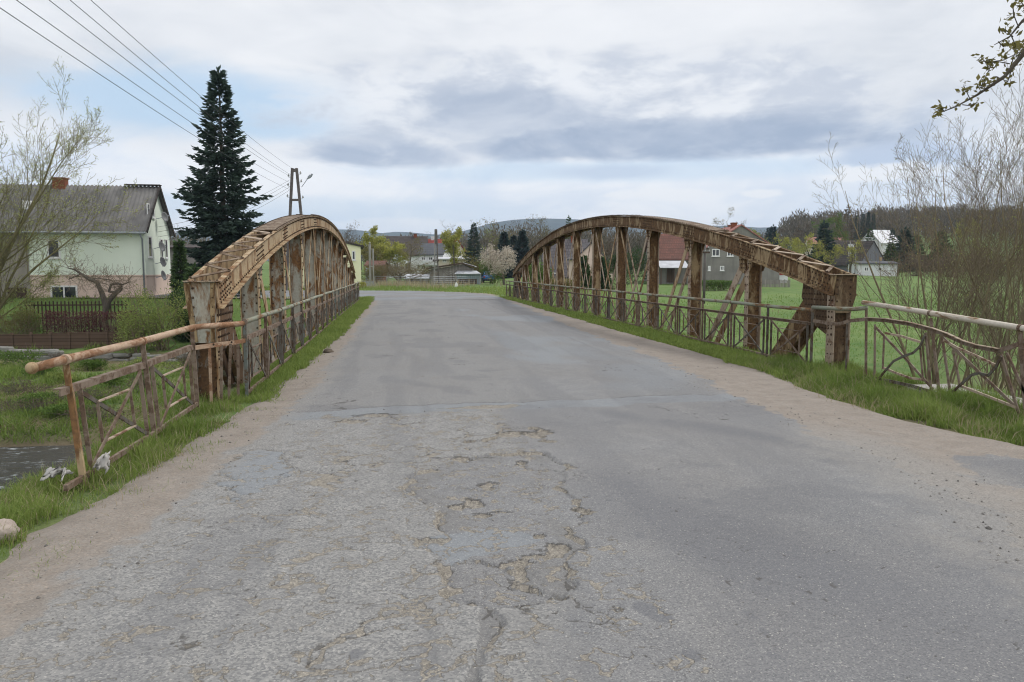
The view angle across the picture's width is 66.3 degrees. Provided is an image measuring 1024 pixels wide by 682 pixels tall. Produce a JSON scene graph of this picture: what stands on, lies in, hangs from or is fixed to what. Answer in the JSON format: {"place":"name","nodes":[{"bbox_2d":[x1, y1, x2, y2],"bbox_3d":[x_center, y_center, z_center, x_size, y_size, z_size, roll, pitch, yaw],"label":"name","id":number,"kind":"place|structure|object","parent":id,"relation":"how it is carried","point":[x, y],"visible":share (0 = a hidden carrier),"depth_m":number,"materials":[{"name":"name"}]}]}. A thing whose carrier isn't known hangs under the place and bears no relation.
{"place":"outdoors","nodes":[
{"label":"outdoors","id":0,"kind":"place"},
{"bbox_2d":[0,445,93,493],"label":"river water","id":1,"kind":"structure","parent":0,"point":[17,462],"depth_m":22.79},
{"bbox_2d":[0,374,269,557],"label":"verge grass","id":2,"kind":"structure","parent":0,"point":[15,510],"depth_m":6.78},
{"bbox_2d":[40,466,72,481],"bbox_3d":[-3.602,1.041,6.200,0.206,0.115,0.152,-1,5,-8],"label":"plastic rag","id":3,"kind":"object","parent":2,"relation":"on","point":[50,472],"visible":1,"depth_m":6.18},
{"bbox_2d":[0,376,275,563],"bbox_3d":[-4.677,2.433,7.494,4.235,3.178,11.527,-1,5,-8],"label":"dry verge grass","id":4,"kind":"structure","parent":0,"point":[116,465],"depth_m":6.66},
{"bbox_2d":[207,346,326,422],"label":"verge","id":5,"kind":"structure","parent":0,"point":[244,404],"depth_m":9.53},
{"bbox_2d":[241,282,358,396],"bbox_3d":[-6.019,-1.236,26.993,0.106,1.120,33.652,-1,5,-8],"label":"bridge railing","id":6,"kind":"object","parent":5,"relation":"on","point":[352,295],"visible":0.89,"depth_m":14.53,"materials":[{"name":"metal"}]},
{"bbox_2d":[64,290,506,300],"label":"road","id":7,"kind":"structure","parent":0,"point":[408,295],"depth_m":50.98,"materials":[{"name":"asphalt"}]},
{"bbox_2d":[354,278,629,291],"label":"dry roadside grass","id":8,"kind":"structure","parent":0,"point":[400,283],"depth_m":78.27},
{"bbox_2d":[0,300,1023,681],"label":"road","id":9,"kind":"structure","parent":0,"point":[698,532],"depth_m":4.72,"materials":[{"name":"asphalt"}]},
{"bbox_2d":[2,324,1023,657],"bbox_3d":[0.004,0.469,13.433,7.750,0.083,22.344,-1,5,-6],"label":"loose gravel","id":10,"kind":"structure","parent":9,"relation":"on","point":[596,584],"depth_m":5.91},
{"bbox_2d":[0,231,1023,562],"bbox_3d":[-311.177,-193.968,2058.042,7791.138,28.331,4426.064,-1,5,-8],"label":"ground","id":11,"kind":"structure","parent":0,"point":[792,291],"depth_m":45.70,"materials":[{"name":"plant"}]},
{"bbox_2d":[0,518,19,542],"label":"rock","id":12,"kind":"object","parent":11,"relation":"on","point":[10,523],"visible":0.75,"depth_m":5.03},
{"bbox_2d":[0,345,45,365],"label":"bramble","id":13,"kind":"object","parent":11,"relation":"on","point":[11,356],"visible":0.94,"depth_m":35.63,"materials":[{"name":"green plant"}]},
{"bbox_2d":[0,300,54,333],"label":"bush","id":14,"kind":"object","parent":11,"relation":"on","point":[14,330],"visible":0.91,"depth_m":40.71,"materials":[{"name":"green plant"}]},
{"bbox_2d":[10,305,44,333],"bbox_3d":[-25.570,-0.894,41.600,1.516,2.030,1.848,-1,5,-8],"label":"bush","id":15,"kind":"object","parent":11,"relation":"on","point":[35,322],"visible":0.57,"depth_m":41.61,"materials":[{"name":"green plant"}]},
{"bbox_2d":[0,376,62,394],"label":"bramble","id":16,"kind":"object","parent":11,"relation":"on","point":[16,387],"visible":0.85,"depth_m":29.17,"materials":[{"name":"green plant"}]},
{"bbox_2d":[0,395,64,413],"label":"bramble","id":17,"kind":"object","parent":11,"relation":"on","point":[22,405],"visible":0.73,"depth_m":26.86,"materials":[{"name":"green plant"}]},
{"bbox_2d":[10,391,58,405],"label":"bramble","id":18,"kind":"object","parent":11,"relation":"on","point":[39,394],"visible":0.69,"depth_m":27.70,"materials":[{"name":"green plant"}]},
{"bbox_2d":[29,403,94,417],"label":"bramble","id":19,"kind":"object","parent":11,"relation":"on","point":[58,408],"visible":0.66,"depth_m":26.29,"materials":[{"name":"green plant"}]},
{"bbox_2d":[0,331,145,348],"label":"board fence","id":20,"kind":"object","parent":11,"relation":"on","point":[71,340],"visible":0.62,"depth_m":39.70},
{"bbox_2d":[0,57,148,326],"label":"willow tree","id":21,"kind":"object","parent":11,"relation":"on","point":[6,248],"visible":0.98,"depth_m":42.58,"materials":[{"name":"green plant"}]},
{"bbox_2d":[25,300,126,331],"bbox_3d":[-24.349,-1.312,43.929,5.416,1.916,0.062,-1,5,-8],"label":"picket fence","id":22,"kind":"object","parent":11,"relation":"on","point":[72,304],"visible":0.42,"depth_m":43.84,"materials":[{"name":"brown wood"}]},
{"bbox_2d":[0,177,175,297],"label":"house","id":23,"kind":"structure","parent":11,"relation":"on","point":[137,250],"depth_m":49.56,"materials":[{"name":"paint"}]},
{"bbox_2d":[47,239,61,258],"bbox_3d":[-28.553,-5.705,48.850,0.890,1.246,0.120,-1,5,-8],"label":"window","id":24,"kind":"structure","parent":23,"relation":"in","point":[57,255],"depth_m":48.87,"materials":[{"name":"white glass"}]},
{"bbox_2d":[50,285,77,296],"bbox_3d":[-28.082,-2.917,49.173,1.697,1.122,0.120,-1,5,-8],"label":"window","id":25,"kind":"structure","parent":23,"relation":"in","point":[73,290],"depth_m":49.18,"materials":[{"name":"white glass"}]},
{"bbox_2d":[39,310,137,333],"bbox_3d":[-21.996,-0.708,41.064,4.916,1.935,1.355,-1,5,-8],"label":"hedge","id":26,"kind":"object","parent":11,"relation":"on","point":[107,317],"visible":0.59,"depth_m":40.79,"materials":[{"name":"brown plant"}]},
{"bbox_2d":[76,359,108,369],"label":"bramble","id":27,"kind":"object","parent":11,"relation":"on","point":[100,363],"visible":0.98,"depth_m":35.12,"materials":[{"name":"green plant"}]},
{"bbox_2d":[0,346,187,361],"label":"stone wall","id":28,"kind":"structure","parent":11,"relation":"on","point":[110,356],"depth_m":38.19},
{"bbox_2d":[52,403,135,420],"bbox_3d":[-14.077,2.447,26.276,2.663,0.703,1.729,-3,6,-29],"label":"bramble","id":29,"kind":"object","parent":11,"relation":"on","point":[88,410],"visible":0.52,"depth_m":26.26,"materials":[{"name":"green plant"}]},
{"bbox_2d":[0,355,189,430],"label":"dry bank grass","id":30,"kind":"structure","parent":11,"relation":"on","point":[107,427],"depth_m":28.29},
{"bbox_2d":[51,247,146,327],"bbox_3d":[-22.308,-2.925,42.552,5.095,4.418,2.512,1,5,7],"label":"apple tree","id":31,"kind":"object","parent":11,"relation":"on","point":[106,303],"visible":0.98,"depth_m":42.35,"materials":[{"name":"brown plant"}]},
{"bbox_2d":[84,372,126,386],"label":"bramble","id":32,"kind":"object","parent":11,"relation":"on","point":[110,382],"visible":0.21,"depth_m":30.56,"materials":[{"name":"green plant"}]},
{"bbox_2d":[105,375,160,392],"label":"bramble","id":33,"kind":"object","parent":11,"relation":"on","point":[137,383],"visible":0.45,"depth_m":29.68,"materials":[{"name":"green plant"}]},
{"bbox_2d":[25,321,245,490],"bbox_3d":[-3.676,0.460,8.191,0.437,1.073,4.571,0,5,-2],"label":"approach railing","id":34,"kind":"object","parent":11,"relation":"on","point":[69,388],"visible":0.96,"depth_m":7.54,"materials":[{"name":"metal"}]},
{"bbox_2d":[93,451,110,473],"bbox_3d":[-3.317,0.984,6.346,0.129,0.187,0.142,-1,5,-8],"label":"plastic rag","id":35,"kind":"object","parent":34,"relation":"hanging from","point":[103,461],"visible":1,"depth_m":6.32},
{"bbox_2d":[109,306,163,355],"bbox_3d":[-18.525,-0.451,38.812,2.587,2.839,1.806,-5,7,-43],"label":"bush","id":36,"kind":"object","parent":11,"relation":"on","point":[131,327],"visible":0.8,"depth_m":38.45,"materials":[{"name":"green plant"}]},
{"bbox_2d":[0,336,288,443],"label":"bank grass","id":37,"kind":"structure","parent":11,"relation":"on","point":[5,372],"depth_m":28.38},
{"bbox_2d":[119,356,173,374],"bbox_3d":[-15.478,1.139,33.158,2.282,1.089,1.437,-1,5,-8],"label":"bramble","id":38,"kind":"object","parent":11,"relation":"on","point":[136,360],"visible":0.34,"depth_m":33.15,"materials":[{"name":"green plant"}]},
{"bbox_2d":[111,276,187,351],"bbox_3d":[-17.750,-1.384,39.475,3.907,4.062,3.021,-1,5,-8],"label":"bush","id":39,"kind":"object","parent":11,"relation":"on","point":[167,312],"visible":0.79,"depth_m":39.40,"materials":[{"name":"green plant"}]},
{"bbox_2d":[166,238,188,308],"bbox_3d":[-19.781,-3.951,46.856,1.686,4.463,1.685,1,5,16],"label":"conifer","id":40,"kind":"object","parent":11,"relation":"on","point":[180,252],"visible":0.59,"depth_m":46.54,"materials":[{"name":"green plant"}]},
{"bbox_2d":[168,285,190,340],"bbox_3d":[-16.350,-1.390,41.109,3.101,3.571,2.519,-1,5,-8],"label":"bush","id":41,"kind":"object","parent":11,"relation":"on","point":[181,295],"visible":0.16,"depth_m":40.65,"materials":[{"name":"green plant"}]},
{"bbox_2d":[170,244,199,290],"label":"shed","id":42,"kind":"structure","parent":11,"relation":"on","point":[189,259],"depth_m":65.66,"materials":[{"name":"grey"}]},
{"bbox_2d":[169,262,201,342],"bbox_3d":[-17.293,-1.951,43.030,3.214,4.780,3.471,-1,5,-8],"label":"bush","id":43,"kind":"object","parent":11,"relation":"on","point":[192,269],"visible":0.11,"depth_m":42.42,"materials":[{"name":"green plant"}]},
{"bbox_2d":[171,65,272,294],"bbox_3d":[-18.936,-10.260,51.266,6.350,15.274,6.064,-1,5,-8],"label":"spruce tree","id":44,"kind":"object","parent":11,"relation":"on","point":[222,229],"visible":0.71,"depth_m":50.52,"materials":[{"name":"green plant"}]},
{"bbox_2d":[183,214,355,401],"bbox_3d":[-6.566,-1.865,27.496,0.505,4.702,35.800,-1,5,-8],"label":"bridge truss","id":45,"kind":"object","parent":11,"relation":"on","point":[216,284],"visible":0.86,"depth_m":13.56,"materials":[{"name":"metal"}]},
{"bbox_2d":[285,168,303,290],"bbox_3d":[-17.747,-8.972,64.454,2.088,10.307,0.220,0,5,0],"label":"utility pole","id":46,"kind":"object","parent":11,"relation":"on","point":[293,170],"visible":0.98,"depth_m":64.13,"materials":[{"name":"concrete"}]},
{"bbox_2d":[0,8,287,188],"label":"power line","id":47,"kind":"object","parent":46,"relation":"attached to","point":[107,79],"visible":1,"depth_m":18.91,"materials":[{"name":"metal"}]},
{"bbox_2d":[16,0,287,181],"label":"power line","id":48,"kind":"object","parent":46,"relation":"attached to","point":[125,77],"visible":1,"depth_m":20.28,"materials":[{"name":"metal"}]},
{"bbox_2d":[286,241,363,287],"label":"house","id":49,"kind":"structure","parent":11,"relation":"on","point":[354,249],"depth_m":74.37,"materials":[{"name":"paint"}]},
{"bbox_2d":[0,284,729,337],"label":"roadside grass","id":50,"kind":"structure","parent":11,"relation":"on","point":[491,289],"depth_m":59.42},
{"bbox_2d":[361,242,382,270],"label":"tree","id":51,"kind":"object","parent":11,"relation":"on","point":[365,250],"visible":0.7,"depth_m":117.83,"materials":[{"name":"green plant"}]},
{"bbox_2d":[356,225,390,260],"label":"tree","id":52,"kind":"object","parent":11,"relation":"on","point":[372,239],"visible":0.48,"depth_m":124.72,"materials":[{"name":"green plant"}]},
{"bbox_2d":[361,264,403,282],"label":"bush","id":53,"kind":"object","parent":11,"relation":"on","point":[376,274],"visible":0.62,"depth_m":97.06,"materials":[{"name":"brown plant"}]},
{"bbox_2d":[374,240,408,265],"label":"tree","id":54,"kind":"object","parent":11,"relation":"on","point":[388,252],"visible":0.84,"depth_m":120.20,"materials":[{"name":"green plant"}]},
{"bbox_2d":[372,256,438,281],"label":"bush","id":55,"kind":"object","parent":11,"relation":"on","point":[393,270],"visible":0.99,"depth_m":86.94,"materials":[{"name":"brown plant"}]},
{"bbox_2d":[385,234,427,277],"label":"house","id":56,"kind":"structure","parent":11,"relation":"on","point":[403,239],"depth_m":142.11,"materials":[{"name":"grey brick"}]},
{"bbox_2d":[396,236,426,271],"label":"tree","id":57,"kind":"object","parent":11,"relation":"on","point":[409,256],"visible":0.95,"depth_m":107.77,"materials":[{"name":"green plant"}]},
{"bbox_2d":[416,243,451,273],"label":"house","id":58,"kind":"structure","parent":11,"relation":"on","point":[428,248],"depth_m":127.29,"materials":[{"name":"paint"}]},
{"bbox_2d":[433,229,438,283],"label":"utility pole","id":59,"kind":"object","parent":11,"relation":"on","point":[435,240],"visible":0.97,"depth_m":87.38,"materials":[{"name":"concrete"}]},
{"bbox_2d":[429,262,480,283],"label":"shed","id":60,"kind":"structure","parent":11,"relation":"on","point":[468,273],"depth_m":92.58,"materials":[{"name":"metal"}]},
{"bbox_2d":[440,226,472,265],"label":"tree","id":61,"kind":"object","parent":11,"relation":"on","point":[451,244],"visible":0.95,"depth_m":118.25,"materials":[{"name":"green plant"}]},
{"bbox_2d":[462,222,484,272],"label":"spruce tree","id":62,"kind":"object","parent":11,"relation":"on","point":[474,248],"visible":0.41,"depth_m":113.91,"materials":[{"name":"green plant"}]},
{"bbox_2d":[169,221,804,269],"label":"distant wood","id":63,"kind":"object","parent":11,"relation":"on","point":[639,240],"visible":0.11,"depth_m":173.04,"materials":[{"name":"green plant"}]},
{"bbox_2d":[478,258,506,283],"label":"bush","id":64,"kind":"object","parent":11,"relation":"on","point":[493,274],"visible":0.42,"depth_m":90.37,"materials":[{"name":"green plant"}]},
{"bbox_2d":[479,241,518,284],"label":"tree","id":65,"kind":"object","parent":11,"relation":"on","point":[500,267],"visible":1,"depth_m":85.76,"materials":[{"name":"beige plant"}]},
{"bbox_2d":[496,230,519,278],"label":"spruce tree","id":66,"kind":"object","parent":11,"relation":"on","point":[505,241],"visible":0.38,"depth_m":120.73,"materials":[{"name":"green plant"}]},
{"bbox_2d":[0,300,1023,640],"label":"road shoulder","id":67,"kind":"object","parent":11,"relation":"on","point":[902,444],"visible":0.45,"depth_m":7.13},
{"bbox_2d":[3,383,288,597],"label":"sand grass","id":68,"kind":"structure","parent":67,"relation":"on","point":[210,443],"depth_m":7.25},
{"bbox_2d":[222,294,855,403],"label":"bridge grass","id":69,"kind":"structure","parent":67,"relation":"on","point":[334,330],"depth_m":16.74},
{"bbox_2d":[512,228,531,276],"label":"spruce tree","id":70,"kind":"object","parent":11,"relation":"on","point":[522,246],"visible":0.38,"depth_m":122.61,"materials":[{"name":"green plant"}]},
{"bbox_2d":[542,236,587,279],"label":"house","id":71,"kind":"structure","parent":11,"relation":"on","point":[567,243],"depth_m":85.18,"materials":[{"name":"grey tile"}]},
{"bbox_2d":[580,255,591,289],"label":"thuja","id":72,"kind":"object","parent":11,"relation":"on","point":[588,270],"visible":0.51,"depth_m":71.82,"materials":[{"name":"green plant"}]},
{"bbox_2d":[567,242,606,279],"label":"house","id":73,"kind":"structure","parent":11,"relation":"on","point":[585,247],"depth_m":75.76,"materials":[{"name":"paint"}]},
{"bbox_2d":[601,256,614,289],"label":"thuja","id":74,"kind":"object","parent":11,"relation":"on","point":[604,272],"visible":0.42,"depth_m":72.82,"materials":[{"name":"green plant"}]},
{"bbox_2d":[606,252,633,284],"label":"bush","id":75,"kind":"object","parent":11,"relation":"on","point":[612,268],"visible":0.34,"depth_m":83.55,"materials":[{"name":"green plant"}]},
{"bbox_2d":[626,246,646,283],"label":"bush","id":76,"kind":"object","parent":11,"relation":"on","point":[637,260],"visible":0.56,"depth_m":91.55,"materials":[{"name":"green plant"}]},
{"bbox_2d":[643,234,687,284],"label":"house","id":77,"kind":"structure","parent":11,"relation":"on","point":[671,249],"depth_m":91.82,"materials":[{"name":"tile"}]},
{"bbox_2d":[702,279,731,290],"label":"hedge","id":78,"kind":"object","parent":11,"relation":"on","point":[723,285],"visible":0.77,"depth_m":79.59,"materials":[{"name":"green plant"}]},
{"bbox_2d":[702,222,778,283],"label":"house","id":79,"kind":"structure","parent":11,"relation":"on","point":[722,265],"depth_m":91.58,"materials":[{"name":"grey brick"}]},
{"bbox_2d":[762,279,789,286],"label":"plank fence","id":80,"kind":"object","parent":11,"relation":"on","point":[775,284],"visible":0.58,"depth_m":85.78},
{"bbox_2d":[539,289,1022,387],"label":"meadow grass","id":81,"kind":"structure","parent":11,"relation":"on","point":[853,328],"depth_m":49.16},
{"bbox_2d":[763,232,811,254],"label":"tree","id":82,"kind":"object","parent":11,"relation":"on","point":[782,244],"visible":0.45,"depth_m":184.24,"materials":[{"name":"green plant"}]},
{"bbox_2d":[788,233,815,255],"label":"tree","id":83,"kind":"object","parent":11,"relation":"on","point":[795,241],"visible":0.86,"depth_m":167.88,"materials":[{"name":"green plant"}]},
{"bbox_2d":[807,220,838,263],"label":"spruce tree","id":84,"kind":"object","parent":11,"relation":"on","point":[825,232],"visible":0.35,"depth_m":138.36,"materials":[{"name":"green plant"}]},
{"bbox_2d":[820,244,844,265],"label":"tree","id":85,"kind":"object","parent":11,"relation":"on","point":[836,254],"visible":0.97,"depth_m":116.76,"materials":[{"name":"green plant"}]},
{"bbox_2d":[825,212,848,239],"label":"tree","id":86,"kind":"object","parent":11,"relation":"on","point":[837,225],"visible":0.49,"depth_m":180.35,"materials":[{"name":"green plant"}]},
{"bbox_2d":[843,239,867,272],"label":"tree","id":87,"kind":"object","parent":11,"relation":"on","point":[851,249],"visible":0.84,"depth_m":110.49,"materials":[{"name":"green plant"}]},
{"bbox_2d":[831,240,884,271],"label":"barn","id":88,"kind":"structure","parent":11,"relation":"on","point":[868,245],"depth_m":123.16,"materials":[{"name":"grey wood"}]},
{"bbox_2d":[846,261,896,275],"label":"outbuilding","id":89,"kind":"structure","parent":11,"relation":"on","point":[863,268],"depth_m":115.53,"materials":[{"name":"paint"}]},
{"bbox_2d":[861,230,896,256],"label":"house","id":90,"kind":"structure","parent":11,"relation":"on","point":[878,236],"depth_m":190.44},
{"bbox_2d":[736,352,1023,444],"bbox_3d":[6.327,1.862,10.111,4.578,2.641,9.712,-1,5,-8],"label":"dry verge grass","id":91,"kind":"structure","parent":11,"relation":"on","point":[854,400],"depth_m":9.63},
{"bbox_2d":[883,243,904,272],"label":"spruce tree","id":92,"kind":"object","parent":11,"relation":"on","point":[890,255],"visible":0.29,"depth_m":133.83,"materials":[{"name":"green plant"}]},
{"bbox_2d":[777,202,1023,251],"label":"wooded hill","id":93,"kind":"structure","parent":11,"relation":"on","point":[799,219],"depth_m":306.16,"materials":[{"name":"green plant"}]},
{"bbox_2d":[894,226,922,271],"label":"spruce tree","id":94,"kind":"object","parent":11,"relation":"on","point":[907,234],"visible":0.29,"depth_m":140.41,"materials":[{"name":"green plant"}]},
{"bbox_2d":[894,250,937,275],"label":"scrub","id":95,"kind":"object","parent":11,"relation":"on","point":[915,273],"visible":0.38,"depth_m":117.30,"materials":[{"name":"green plant"}]},
{"bbox_2d":[811,300,1023,414],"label":"approach railing","id":96,"kind":"object","parent":11,"relation":"on","point":[993,323],"visible":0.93,"depth_m":10.32,"materials":[{"name":"metal"}]},
{"bbox_2d":[812,88,1023,385],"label":"bare shrub","id":97,"kind":"object","parent":11,"relation":"on","point":[939,305],"visible":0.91,"depth_m":14.04,"materials":[{"name":"brown plant"}]},
{"bbox_2d":[922,231,958,270],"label":"spruce tree","id":98,"kind":"object","parent":11,"relation":"on","point":[944,238],"visible":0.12,"depth_m":138.42,"materials":[{"name":"green plant"}]},
{"bbox_2d":[916,250,976,276],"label":"scrub","id":99,"kind":"object","parent":11,"relation":"on","point":[941,261],"visible":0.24,"depth_m":111.53,"materials":[{"name":"brown plant"}]},
{"bbox_2d":[880,35,1023,397],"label":"bare shrub","id":100,"kind":"object","parent":11,"relation":"on","point":[1000,329],"visible":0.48,"depth_m":15.59,"materials":[{"name":"brown plant"}]},
{"bbox_2d":[884,88,1023,396],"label":"bare shrub","id":101,"kind":"object","parent":11,"relation":"on","point":[990,328],"visible":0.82,"depth_m":13.61,"materials":[{"name":"brown plant"}]},
{"bbox_2d":[903,111,1023,396],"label":"bare shrub","id":102,"kind":"object","parent":11,"relation":"on","point":[978,264],"visible":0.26,"depth_m":22.11,"materials":[{"name":"brown plant"}]},
{"bbox_2d":[906,384,1021,403],"bbox_3d":[0.814,3.177,11.120,11.400,5.030,4.100,-1,5,-8],"label":"bridge abutment","id":103,"kind":"object","parent":11,"relation":"on","point":[926,386],"visible":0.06,"depth_m":11.16,"materials":[{"name":"concrete"}]},
{"bbox_2d":[512,214,858,365],"bbox_3d":[2.908,-2.294,30.915,0.505,4.942,36.350,-1,5,-8],"label":"bridge truss","id":104,"kind":"object","parent":103,"relation":"on","point":[824,284],"visible":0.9,"depth_m":19.57,"materials":[{"name":"metal"}]},
{"bbox_2d":[914,129,1023,390],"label":"bare shrub","id":105,"kind":"object","parent":11,"relation":"on","point":[978,366],"visible":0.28,"depth_m":18.52,"materials":[{"name":"brown plant"}]},
{"bbox_2d":[931,0,1023,118],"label":"tree","id":106,"kind":"object","parent":11,"relation":"on","point":[1016,45],"visible":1,"depth_m":6.73,"materials":[{"name":"green plant"}]},
{"bbox_2d":[0,0,1023,233],"label":"sky","id":107,"kind":"structure","parent":0,"point":[403,115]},
{"bbox_2d":[171,218,949,260],"bbox_3d":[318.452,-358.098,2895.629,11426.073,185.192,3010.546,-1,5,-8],"label":"mountains","id":108,"kind":"structure","parent":0,"point":[554,224],"depth_m":2769.21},
{"bbox_2d":[746,349,1023,445],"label":"verge grass","id":109,"kind":"structure","parent":0,"point":[959,397],"depth_m":9.82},
{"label":"verge","id":110,"kind":"structure","parent":0,"visible":0},
{"bbox_2d":[506,280,814,363],"bbox_3d":[2.379,-1.670,31.799,0.108,1.120,37.312,-1,5,-8],"label":"bridge railing","id":111,"kind":"object","parent":110,"relation":"on","point":[731,313],"visible":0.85,"depth_m":19.06,"materials":[{"name":"metal"}]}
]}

